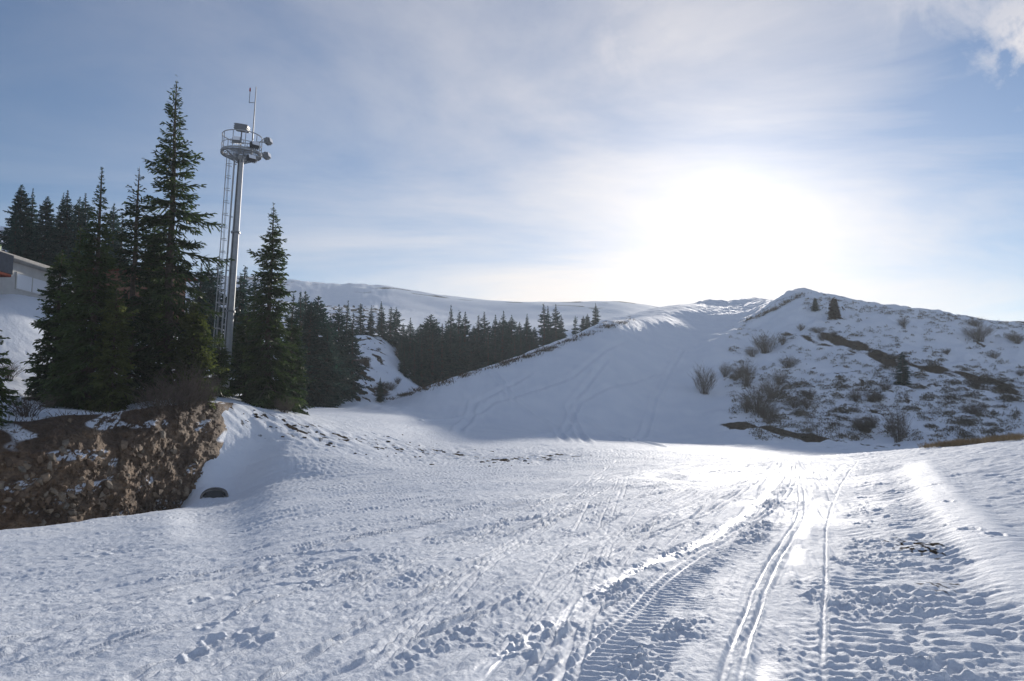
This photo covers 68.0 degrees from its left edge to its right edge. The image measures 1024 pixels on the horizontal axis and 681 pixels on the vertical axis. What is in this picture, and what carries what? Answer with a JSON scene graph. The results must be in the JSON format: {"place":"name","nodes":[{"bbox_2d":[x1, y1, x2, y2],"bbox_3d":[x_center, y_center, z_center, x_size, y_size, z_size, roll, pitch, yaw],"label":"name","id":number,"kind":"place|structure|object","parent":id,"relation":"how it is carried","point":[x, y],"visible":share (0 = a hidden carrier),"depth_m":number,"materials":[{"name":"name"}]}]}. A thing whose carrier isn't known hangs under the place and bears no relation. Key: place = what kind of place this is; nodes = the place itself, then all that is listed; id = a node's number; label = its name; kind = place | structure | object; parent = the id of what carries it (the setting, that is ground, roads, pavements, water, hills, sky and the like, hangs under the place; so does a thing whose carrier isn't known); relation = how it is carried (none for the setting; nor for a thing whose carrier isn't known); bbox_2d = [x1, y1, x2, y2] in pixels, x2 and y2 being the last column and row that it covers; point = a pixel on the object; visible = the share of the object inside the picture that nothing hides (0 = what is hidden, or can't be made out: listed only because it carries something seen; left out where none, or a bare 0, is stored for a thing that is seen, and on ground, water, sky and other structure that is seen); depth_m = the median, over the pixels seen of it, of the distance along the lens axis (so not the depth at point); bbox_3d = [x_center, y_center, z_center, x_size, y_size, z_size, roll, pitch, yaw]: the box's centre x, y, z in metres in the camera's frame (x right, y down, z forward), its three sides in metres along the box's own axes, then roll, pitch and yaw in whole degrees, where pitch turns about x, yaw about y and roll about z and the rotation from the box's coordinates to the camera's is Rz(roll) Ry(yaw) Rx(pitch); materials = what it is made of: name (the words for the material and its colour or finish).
{"place":"outdoors","nodes":[
{"label":"outdoors","id":0,"kind":"place"},
{"bbox_2d":[185,275,661,319],"bbox_3d":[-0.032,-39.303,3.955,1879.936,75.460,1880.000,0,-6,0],"label":"mountain ridge","id":1,"kind":"structure","parent":0,"point":[334,293],"depth_m":299.78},
{"bbox_2d":[0,226,1023,680],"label":"ground","id":2,"kind":"structure","parent":0,"point":[302,552],"depth_m":11.26,"materials":[{"name":"snow"}]},
{"bbox_2d":[0,330,21,427],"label":"spruce tree","id":3,"kind":"object","parent":2,"relation":"on","point":[4,391],"visible":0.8,"depth_m":24.66,"materials":[{"name":"green plant"}]},
{"bbox_2d":[5,210,25,257],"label":"spruce tree","id":4,"kind":"object","parent":2,"relation":"on","point":[14,248],"visible":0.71,"depth_m":61.06,"materials":[{"name":"green plant"}]},
{"bbox_2d":[0,184,36,257],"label":"spruce tree","id":5,"kind":"object","parent":2,"relation":"on","point":[22,203],"visible":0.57,"depth_m":64.00,"materials":[{"name":"green plant"}]},
{"bbox_2d":[22,188,38,256],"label":"spruce tree","id":6,"kind":"object","parent":2,"relation":"on","point":[34,215],"visible":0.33,"depth_m":65.15,"materials":[{"name":"green plant"}]},
{"bbox_2d":[1,387,61,417],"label":"bare bush","id":7,"kind":"object","parent":2,"relation":"on","point":[26,410],"visible":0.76,"depth_m":26.57,"materials":[{"name":"brown plant"}]},
{"bbox_2d":[0,244,75,299],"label":"mountain hut","id":8,"kind":"object","parent":2,"relation":"on","point":[19,275],"visible":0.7,"depth_m":46.56,"materials":[{"name":"white paint"}]},
{"bbox_2d":[15,272,47,296],"bbox_3d":[-30.180,-3.494,47.689,0.080,1.080,3.160,0,-6,0],"label":"window","id":9,"kind":"structure","parent":8,"relation":"in","point":[23,282],"depth_m":47.43,"materials":[{"name":"glass"}]},
{"bbox_2d":[23,196,65,266],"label":"spruce tree","id":10,"kind":"object","parent":2,"relation":"on","point":[43,242],"visible":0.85,"depth_m":62.81,"materials":[{"name":"green plant"}]},
{"bbox_2d":[19,249,72,401],"bbox_3d":[-19.572,-0.349,32.229,3.044,7.298,2.975,0,-6,0],"label":"spruce tree","id":11,"kind":"object","parent":2,"relation":"on","point":[37,368],"visible":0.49,"depth_m":31.91,"materials":[{"name":"green plant"}]},
{"bbox_2d":[36,225,96,406],"bbox_3d":[-17.974,-0.804,31.272,2.684,8.054,2.805,0,-6,0],"label":"spruce tree","id":12,"kind":"object","parent":2,"relation":"on","point":[52,372],"visible":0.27,"depth_m":30.81,"materials":[{"name":"green plant"}]},
{"bbox_2d":[54,190,78,267],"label":"spruce tree","id":13,"kind":"object","parent":2,"relation":"on","point":[66,215],"visible":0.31,"depth_m":65.22,"materials":[{"name":"green plant"}]},
{"bbox_2d":[51,197,94,272],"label":"spruce tree","id":14,"kind":"object","parent":2,"relation":"on","point":[79,218],"visible":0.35,"depth_m":64.02,"materials":[{"name":"green plant"}]},
{"bbox_2d":[34,167,142,410],"bbox_3d":[-16.962,-1.846,30.918,3.505,10.822,3.912,0,-6,0],"label":"spruce tree","id":15,"kind":"object","parent":2,"relation":"on","point":[97,277],"visible":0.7,"depth_m":30.40,"materials":[{"name":"green plant"}]},
{"bbox_2d":[80,193,102,253],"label":"spruce tree","id":16,"kind":"object","parent":2,"relation":"on","point":[87,218],"visible":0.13,"depth_m":67.36,"materials":[{"name":"green plant"}]},
{"bbox_2d":[93,204,129,262],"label":"spruce tree","id":17,"kind":"object","parent":2,"relation":"on","point":[115,219],"visible":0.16,"depth_m":67.20,"materials":[{"name":"green plant"}]},
{"bbox_2d":[83,284,139,412],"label":"spruce tree","id":18,"kind":"object","parent":2,"relation":"on","point":[108,387],"visible":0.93,"depth_m":29.84,"materials":[{"name":"green plant"}]},
{"bbox_2d":[0,401,232,529],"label":"rock cliff","id":19,"kind":"structure","parent":2,"relation":"on","point":[201,441],"depth_m":25.98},
{"bbox_2d":[0,401,187,528],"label":"bank grass","id":20,"kind":"structure","parent":19,"relation":"on","point":[96,433],"depth_m":26.51,"materials":[{"name":"brown plant"}]},
{"bbox_2d":[0,411,208,525],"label":"embedded stones","id":21,"kind":"object","parent":19,"relation":"in","point":[44,477],"visible":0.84,"depth_m":24.31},
{"bbox_2d":[173,366,223,408],"bbox_3d":[-13.288,2.058,32.466,1.680,2.367,2.753,-2,-6,18],"label":"bare bush","id":22,"kind":"object","parent":19,"relation":"on","point":[211,385],"visible":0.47,"depth_m":32.55,"materials":[{"name":"brown plant"}]},
{"bbox_2d":[70,166,168,405],"bbox_3d":[-17.167,-2.291,33.824,4.233,11.301,4.105,0,-6,0],"label":"spruce tree","id":23,"kind":"object","parent":2,"relation":"on","point":[132,269],"visible":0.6,"depth_m":33.82,"materials":[{"name":"green plant"}]},
{"bbox_2d":[109,216,130,264],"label":"spruce tree","id":24,"kind":"object","parent":2,"relation":"on","point":[117,245],"visible":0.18,"depth_m":64.23,"materials":[{"name":"green plant"}]},
{"bbox_2d":[83,267,197,333],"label":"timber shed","id":25,"kind":"structure","parent":2,"relation":"on","point":[112,271],"depth_m":54.43,"materials":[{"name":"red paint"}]},
{"bbox_2d":[131,228,174,398],"bbox_3d":[-17.179,-1.236,36.223,3.306,9.031,3.059,0,-6,0],"label":"spruce tree","id":26,"kind":"object","parent":2,"relation":"on","point":[140,294],"visible":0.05,"depth_m":35.99,"materials":[{"name":"green plant"}]},
{"bbox_2d":[130,380,187,410],"bbox_3d":[-13.964,2.301,30.026,2.213,1.648,1.702,0,-6,-2],"label":"bare bush","id":27,"kind":"object","parent":2,"relation":"on","point":[160,402],"visible":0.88,"depth_m":29.91,"materials":[{"name":"brown plant"}]},
{"bbox_2d":[112,75,234,401],"bbox_3d":[-15.639,-4.322,35.107,5.581,16.629,5.231,4,-7,-38],"label":"spruce tree","id":28,"kind":"object","parent":2,"relation":"on","point":[167,296],"visible":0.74,"depth_m":34.73,"materials":[{"name":"green plant"}]},
{"bbox_2d":[150,357,216,411],"bbox_3d":[-13.638,1.946,31.385,2.915,2.608,1.788,0,-6,-1],"label":"bare bush","id":29,"kind":"object","parent":2,"relation":"on","point":[189,396],"visible":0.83,"depth_m":31.20,"materials":[{"name":"brown plant"}]},
{"bbox_2d":[159,302,228,408],"bbox_3d":[-14.057,0.822,33.463,2.718,5.156,2.875,-5,-8,43],"label":"spruce tree","id":30,"kind":"object","parent":2,"relation":"on","point":[189,351],"visible":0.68,"depth_m":33.21,"materials":[{"name":"green plant"}]},
{"bbox_2d":[176,263,222,362],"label":"spruce tree","id":31,"kind":"object","parent":2,"relation":"on","point":[203,287],"visible":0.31,"depth_m":58.42,"materials":[{"name":"green plant"}]},
{"bbox_2d":[179,262,233,358],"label":"spruce tree","id":32,"kind":"object","parent":2,"relation":"on","point":[212,281],"visible":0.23,"depth_m":60.58,"materials":[{"name":"green plant"}]},
{"bbox_2d":[200,487,228,498],"bbox_3d":[-11.271,5.904,28.743,1.000,0.680,0.950,2,-6,-20],"label":"culvert pipe","id":33,"kind":"object","parent":2,"relation":"in","point":[214,492],"visible":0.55,"depth_m":28.38,"materials":[{"name":"concrete"}]},
{"bbox_2d":[205,332,237,397],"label":"spruce tree","id":34,"kind":"object","parent":2,"relation":"on","point":[222,359],"visible":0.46,"depth_m":38.99,"materials":[{"name":"green plant"}]},
{"bbox_2d":[211,262,233,355],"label":"spruce tree","id":35,"kind":"object","parent":2,"relation":"on","point":[219,284],"visible":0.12,"depth_m":64.61,"materials":[{"name":"green plant"}]},
{"bbox_2d":[217,275,250,377],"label":"spruce tree","id":36,"kind":"object","parent":2,"relation":"on","point":[239,311],"visible":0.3,"depth_m":62.26,"materials":[{"name":"green plant"}]},
{"bbox_2d":[220,265,253,359],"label":"spruce tree","id":37,"kind":"object","parent":2,"relation":"on","point":[243,283],"visible":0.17,"depth_m":66.58,"materials":[{"name":"green plant"}]},
{"bbox_2d":[213,87,272,394],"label":"floodlight tower","id":38,"kind":"structure","parent":2,"relation":"on","point":[241,160],"depth_m":42.59,"materials":[{"name":"metal"}]},
{"bbox_2d":[229,305,264,399],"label":"spruce tree","id":39,"kind":"object","parent":2,"relation":"on","point":[236,352],"visible":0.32,"depth_m":43.22,"materials":[{"name":"green plant"}]},
{"bbox_2d":[237,277,274,377],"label":"spruce tree","id":40,"kind":"object","parent":2,"relation":"on","point":[251,289],"visible":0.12,"depth_m":64.44,"materials":[{"name":"green plant"}]},
{"bbox_2d":[225,203,307,413],"bbox_3d":[-13.039,-1.653,40.491,4.159,12.033,4.696,2,-6,-22],"label":"spruce tree","id":41,"kind":"object","parent":2,"relation":"on","point":[266,390],"visible":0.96,"depth_m":40.44,"materials":[{"name":"green plant"}]},
{"bbox_2d":[272,396,297,412],"bbox_3d":[-11.787,3.324,39.151,1.438,1.099,1.134,4,-7,-32],"label":"bare bush","id":42,"kind":"object","parent":2,"relation":"on","point":[284,405],"visible":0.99,"depth_m":39.10,"materials":[{"name":"brown plant"}]},
{"bbox_2d":[273,312,315,414],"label":"spruce tree","id":43,"kind":"object","parent":2,"relation":"on","point":[297,369],"visible":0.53,"depth_m":43.00,"materials":[{"name":"green plant"}]},
{"bbox_2d":[279,294,316,399],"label":"spruce tree","id":44,"kind":"object","parent":2,"relation":"on","point":[307,366],"visible":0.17,"depth_m":66.03,"materials":[{"name":"green plant"}]},
{"bbox_2d":[295,292,305,327],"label":"spruce tree","id":45,"kind":"object","parent":2,"relation":"on","point":[300,311],"visible":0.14,"depth_m":72.76,"materials":[{"name":"green plant"}]},
{"bbox_2d":[283,291,321,340],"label":"spruce tree","id":46,"kind":"object","parent":2,"relation":"on","point":[306,302],"visible":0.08,"depth_m":76.38,"materials":[{"name":"green plant"}]},
{"bbox_2d":[298,301,352,407],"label":"spruce tree","id":47,"kind":"object","parent":2,"relation":"on","point":[313,356],"visible":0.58,"depth_m":67.75,"materials":[{"name":"green plant"}]},
{"bbox_2d":[298,296,355,405],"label":"spruce tree","id":48,"kind":"object","parent":2,"relation":"on","point":[319,310],"visible":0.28,"depth_m":69.95,"materials":[{"name":"green plant"}]},
{"bbox_2d":[311,327,345,406],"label":"spruce tree","id":49,"kind":"object","parent":2,"relation":"on","point":[326,359],"visible":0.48,"depth_m":68.79,"materials":[{"name":"green plant"}]},
{"bbox_2d":[327,313,358,398],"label":"spruce tree","id":50,"kind":"object","parent":2,"relation":"on","point":[346,393],"visible":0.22,"depth_m":78.11,"materials":[{"name":"green plant"}]},
{"bbox_2d":[332,305,358,401],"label":"spruce tree","id":51,"kind":"object","parent":2,"relation":"on","point":[338,318],"visible":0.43,"depth_m":80.03,"materials":[{"name":"green plant"}]},
{"bbox_2d":[340,301,359,383],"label":"spruce tree","id":52,"kind":"object","parent":2,"relation":"on","point":[346,326],"visible":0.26,"depth_m":83.65,"materials":[{"name":"green plant"}]},
{"bbox_2d":[344,313,370,399],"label":"spruce tree","id":53,"kind":"object","parent":2,"relation":"on","point":[353,351],"visible":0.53,"depth_m":81.83,"materials":[{"name":"green plant"}]},
{"bbox_2d":[353,304,372,334],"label":"spruce tree","id":54,"kind":"object","parent":2,"relation":"on","point":[362,330],"visible":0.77,"depth_m":112.67,"materials":[{"name":"green plant"}]},
{"bbox_2d":[366,305,376,336],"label":"spruce tree","id":55,"kind":"object","parent":2,"relation":"on","point":[370,328],"visible":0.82,"depth_m":113.65,"materials":[{"name":"green plant"}]},
{"bbox_2d":[375,302,386,337],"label":"spruce tree","id":56,"kind":"object","parent":2,"relation":"on","point":[381,327],"visible":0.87,"depth_m":114.62,"materials":[{"name":"green plant"}]},
{"bbox_2d":[243,410,529,466],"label":"earth clods","id":57,"kind":"object","parent":2,"relation":"on","point":[256,416],"visible":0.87,"depth_m":36.70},
{"bbox_2d":[383,307,399,346],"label":"spruce tree","id":58,"kind":"object","parent":2,"relation":"on","point":[390,339],"visible":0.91,"depth_m":112.51,"materials":[{"name":"green plant"}]},
{"bbox_2d":[382,308,407,349],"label":"spruce tree","id":59,"kind":"object","parent":2,"relation":"on","point":[397,315],"visible":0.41,"depth_m":115.67,"materials":[{"name":"green plant"}]},
{"bbox_2d":[398,344,410,378],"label":"spruce tree","id":60,"kind":"object","parent":2,"relation":"on","point":[405,368],"visible":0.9,"depth_m":98.69,"materials":[{"name":"green plant"}]},
{"bbox_2d":[402,318,418,373],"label":"spruce tree","id":61,"kind":"object","parent":2,"relation":"on","point":[409,331],"visible":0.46,"depth_m":108.50,"materials":[{"name":"green plant"}]},
{"bbox_2d":[408,342,422,385],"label":"spruce tree","id":62,"kind":"object","parent":2,"relation":"on","point":[414,377],"visible":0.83,"depth_m":100.54,"materials":[{"name":"green plant"}]},
{"bbox_2d":[918,431,1023,448],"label":"dry grass","id":63,"kind":"structure","parent":2,"relation":"on","point":[976,440],"depth_m":30.48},
{"bbox_2d":[0,0,1023,320],"label":"sky","id":64,"kind":"structure","parent":0,"point":[662,153],"materials":[{"name":"blue"}]},
{"bbox_2d":[419,288,796,442],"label":"ski slope","id":65,"kind":"structure","parent":0,"point":[632,379],"depth_m":91.22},
{"bbox_2d":[415,332,432,386],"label":"spruce tree","id":66,"kind":"object","parent":65,"relation":"on","point":[424,365],"visible":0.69,"depth_m":101.75,"materials":[{"name":"green plant"}]},
{"bbox_2d":[408,314,441,381],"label":"spruce tree","id":67,"kind":"object","parent":65,"relation":"on","point":[427,329],"visible":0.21,"depth_m":109.27,"materials":[{"name":"green plant"}]},
{"bbox_2d":[424,328,446,385],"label":"spruce tree","id":68,"kind":"object","parent":65,"relation":"on","point":[433,359],"visible":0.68,"depth_m":103.34,"materials":[{"name":"green plant"}]},
{"bbox_2d":[429,324,456,382],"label":"spruce tree","id":69,"kind":"object","parent":65,"relation":"on","point":[443,363],"visible":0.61,"depth_m":105.19,"materials":[{"name":"green plant"}]},
{"bbox_2d":[444,306,458,345],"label":"spruce tree","id":70,"kind":"object","parent":65,"relation":"on","point":[450,321],"visible":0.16,"depth_m":112.74,"materials":[{"name":"green plant"}]},
{"bbox_2d":[436,323,467,377],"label":"spruce tree","id":71,"kind":"object","parent":65,"relation":"on","point":[452,349],"visible":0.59,"depth_m":106.39,"materials":[{"name":"green plant"}]},
{"bbox_2d":[454,333,472,373],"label":"spruce tree","id":72,"kind":"object","parent":65,"relation":"on","point":[462,352],"visible":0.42,"depth_m":108.32,"materials":[{"name":"green plant"}]},
{"bbox_2d":[458,312,475,362],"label":"spruce tree","id":73,"kind":"object","parent":65,"relation":"on","point":[465,333],"visible":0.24,"depth_m":114.33,"materials":[{"name":"green plant"}]},
{"bbox_2d":[463,335,483,370],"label":"spruce tree","id":74,"kind":"object","parent":65,"relation":"on","point":[474,357],"visible":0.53,"depth_m":110.07,"materials":[{"name":"green plant"}]},
{"bbox_2d":[467,326,483,367],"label":"spruce tree","id":75,"kind":"object","parent":65,"relation":"on","point":[477,348],"visible":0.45,"depth_m":110.79,"materials":[{"name":"green plant"}]},
{"bbox_2d":[472,316,490,365],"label":"spruce tree","id":76,"kind":"object","parent":65,"relation":"on","point":[481,344],"visible":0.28,"depth_m":116.16,"materials":[{"name":"green plant"}]},
{"bbox_2d":[479,311,493,356],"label":"spruce tree","id":77,"kind":"object","parent":65,"relation":"on","point":[484,325],"visible":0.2,"depth_m":118.38,"materials":[{"name":"green plant"}]},
{"bbox_2d":[479,327,501,366],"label":"spruce tree","id":78,"kind":"object","parent":65,"relation":"on","point":[488,358],"visible":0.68,"depth_m":113.22,"materials":[{"name":"green plant"}]},
{"bbox_2d":[489,314,501,359],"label":"spruce tree","id":79,"kind":"object","parent":65,"relation":"on","point":[495,331],"visible":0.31,"depth_m":117.52,"materials":[{"name":"green plant"}]},
{"bbox_2d":[492,322,509,361],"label":"spruce tree","id":80,"kind":"object","parent":65,"relation":"on","point":[502,347],"visible":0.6,"depth_m":115.83,"materials":[{"name":"green plant"}]},
{"bbox_2d":[496,311,512,359],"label":"spruce tree","id":81,"kind":"object","parent":65,"relation":"on","point":[506,327],"visible":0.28,"depth_m":119.58,"materials":[{"name":"green plant"}]},
{"bbox_2d":[506,332,519,358],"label":"spruce tree","id":82,"kind":"object","parent":65,"relation":"on","point":[514,352],"visible":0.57,"depth_m":117.61,"materials":[{"name":"green plant"}]},
{"bbox_2d":[505,315,527,358],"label":"spruce tree","id":83,"kind":"object","parent":65,"relation":"on","point":[510,331],"visible":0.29,"depth_m":120.60,"materials":[{"name":"green plant"}]},
{"bbox_2d":[513,332,526,356],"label":"spruce tree","id":84,"kind":"object","parent":65,"relation":"on","point":[522,344],"visible":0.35,"depth_m":118.64,"materials":[{"name":"green plant"}]},
{"bbox_2d":[520,314,534,351],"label":"spruce tree","id":85,"kind":"object","parent":65,"relation":"on","point":[526,330],"visible":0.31,"depth_m":122.73,"materials":[{"name":"green plant"}]},
{"bbox_2d":[536,304,552,346],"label":"spruce tree","id":86,"kind":"object","parent":65,"relation":"on","point":[542,332],"visible":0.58,"depth_m":127.66,"materials":[{"name":"green plant"}]},
{"bbox_2d":[546,304,567,343],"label":"spruce tree","id":87,"kind":"object","parent":65,"relation":"on","point":[557,335],"visible":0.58,"depth_m":128.43,"materials":[{"name":"green plant"}]},
{"bbox_2d":[384,292,808,399],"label":"slope edge grass","id":88,"kind":"structure","parent":65,"relation":"on","point":[506,363],"depth_m":97.90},
{"bbox_2d":[702,288,1023,446],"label":"hill","id":89,"kind":"structure","parent":0,"point":[787,318],"depth_m":101.80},
{"bbox_2d":[691,362,718,394],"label":"bare bush","id":90,"kind":"object","parent":89,"relation":"on","point":[703,387],"visible":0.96,"depth_m":94.96,"materials":[{"name":"brown plant"}]},
{"bbox_2d":[734,357,759,387],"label":"bare bush","id":91,"kind":"object","parent":89,"relation":"on","point":[748,375],"visible":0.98,"depth_m":96.19,"materials":[{"name":"brown plant"}]},
{"bbox_2d":[735,385,783,415],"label":"bare bush","id":92,"kind":"object","parent":89,"relation":"on","point":[761,400],"visible":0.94,"depth_m":83.94,"materials":[{"name":"brown plant"}]},
{"bbox_2d":[749,328,781,353],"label":"bare bush","id":93,"kind":"object","parent":89,"relation":"on","point":[765,349],"visible":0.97,"depth_m":111.95,"materials":[{"name":"brown plant"}]},
{"bbox_2d":[755,375,787,398],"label":"bare bush","id":94,"kind":"object","parent":89,"relation":"on","point":[768,388],"visible":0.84,"depth_m":91.23,"materials":[{"name":"brown plant"}]},
{"bbox_2d":[826,297,841,319],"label":"spruce tree","id":95,"kind":"object","parent":89,"relation":"on","point":[834,311],"visible":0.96,"depth_m":118.16,"materials":[{"name":"green plant"}]},
{"bbox_2d":[847,413,879,431],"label":"bare bush","id":96,"kind":"object","parent":89,"relation":"on","point":[855,422],"visible":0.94,"depth_m":74.73,"materials":[{"name":"brown plant"}]},
{"bbox_2d":[853,415,881,432],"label":"bare bush","id":97,"kind":"object","parent":89,"relation":"on","point":[869,425],"visible":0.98,"depth_m":74.41,"materials":[{"name":"brown plant"}]},
{"bbox_2d":[727,297,1023,441],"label":"hillside scrub","id":98,"kind":"object","parent":89,"relation":"on","point":[856,437],"visible":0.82,"depth_m":84.83,"materials":[{"name":"brown plant"}]},
{"bbox_2d":[885,407,914,442],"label":"bare bush","id":99,"kind":"object","parent":89,"relation":"on","point":[898,426],"visible":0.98,"depth_m":70.39,"materials":[{"name":"brown plant"}]},
{"bbox_2d":[889,353,913,385],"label":"spruce tree","id":100,"kind":"object","parent":89,"relation":"on","point":[903,376],"visible":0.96,"depth_m":91.48,"materials":[{"name":"green plant"}]},
{"bbox_2d":[958,403,989,413],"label":"bare bush","id":101,"kind":"object","parent":89,"relation":"on","point":[972,408],"visible":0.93,"depth_m":79.40,"materials":[{"name":"brown plant"}]},
{"bbox_2d":[960,322,999,341],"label":"bare bush","id":102,"kind":"object","parent":89,"relation":"on","point":[978,334],"visible":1,"depth_m":111.28,"materials":[{"name":"brown plant"}]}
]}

